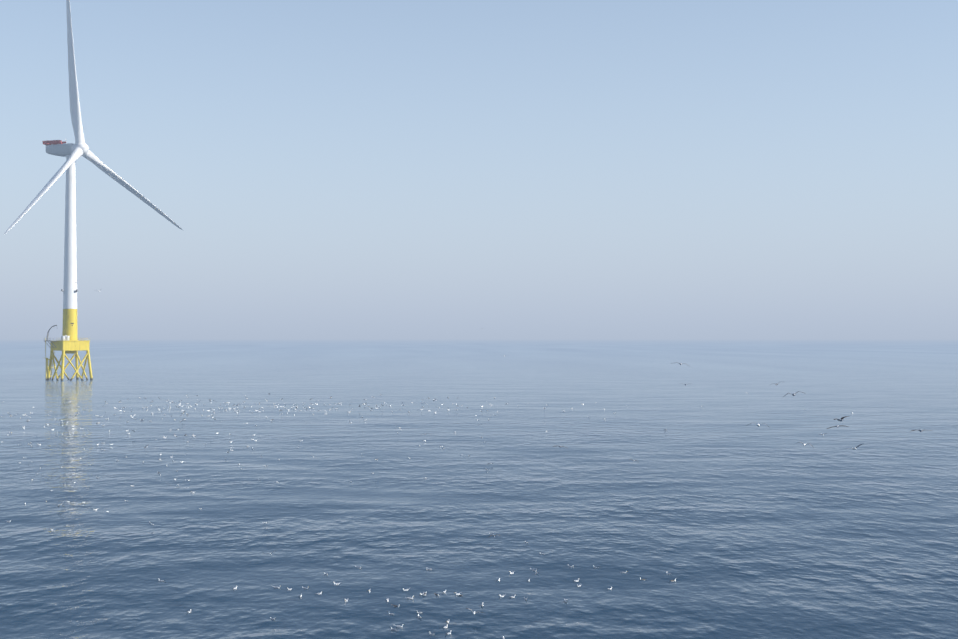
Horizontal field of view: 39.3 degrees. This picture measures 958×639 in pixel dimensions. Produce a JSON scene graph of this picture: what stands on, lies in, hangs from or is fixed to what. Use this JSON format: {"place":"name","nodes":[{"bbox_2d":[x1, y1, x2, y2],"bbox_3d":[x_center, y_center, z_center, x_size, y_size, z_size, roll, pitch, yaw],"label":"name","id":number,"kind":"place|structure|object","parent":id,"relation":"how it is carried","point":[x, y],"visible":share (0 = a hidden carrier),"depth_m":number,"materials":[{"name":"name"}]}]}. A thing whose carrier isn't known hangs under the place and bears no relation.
{"place":"outdoors","nodes":[
{"label":"outdoors","id":0,"kind":"place"},
{"bbox_2d":[0,338,957,638],"bbox_3d":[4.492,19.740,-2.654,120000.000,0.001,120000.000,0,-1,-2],"label":"sea","id":1,"kind":"structure","parent":0,"point":[722,512],"depth_m":174.88,"materials":[{"name":"blue liquid"}]},
{"bbox_2d":[4,0,181,380],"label":"wind turbine","id":2,"kind":"object","parent":1,"relation":"on","point":[69,342],"visible":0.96,"depth_m":624.85,"materials":[{"name":"white metal"}]},
{"bbox_2d":[1,392,804,530],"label":"distant flock gulls","id":3,"kind":"object","parent":1,"relation":"on","point":[184,419],"visible":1,"depth_m":328.75,"materials":[{"name":"white"}]},
{"bbox_2d":[158,533,675,638],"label":"flock of birds","id":4,"kind":"object","parent":1,"relation":"on","point":[424,593],"visible":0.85,"depth_m":103.35,"materials":[{"name":"white"}]},
{"bbox_2d":[0,0,957,337],"label":"sky","id":5,"kind":"structure","parent":0,"point":[324,168],"materials":[{"name":"blue"}]}
]}

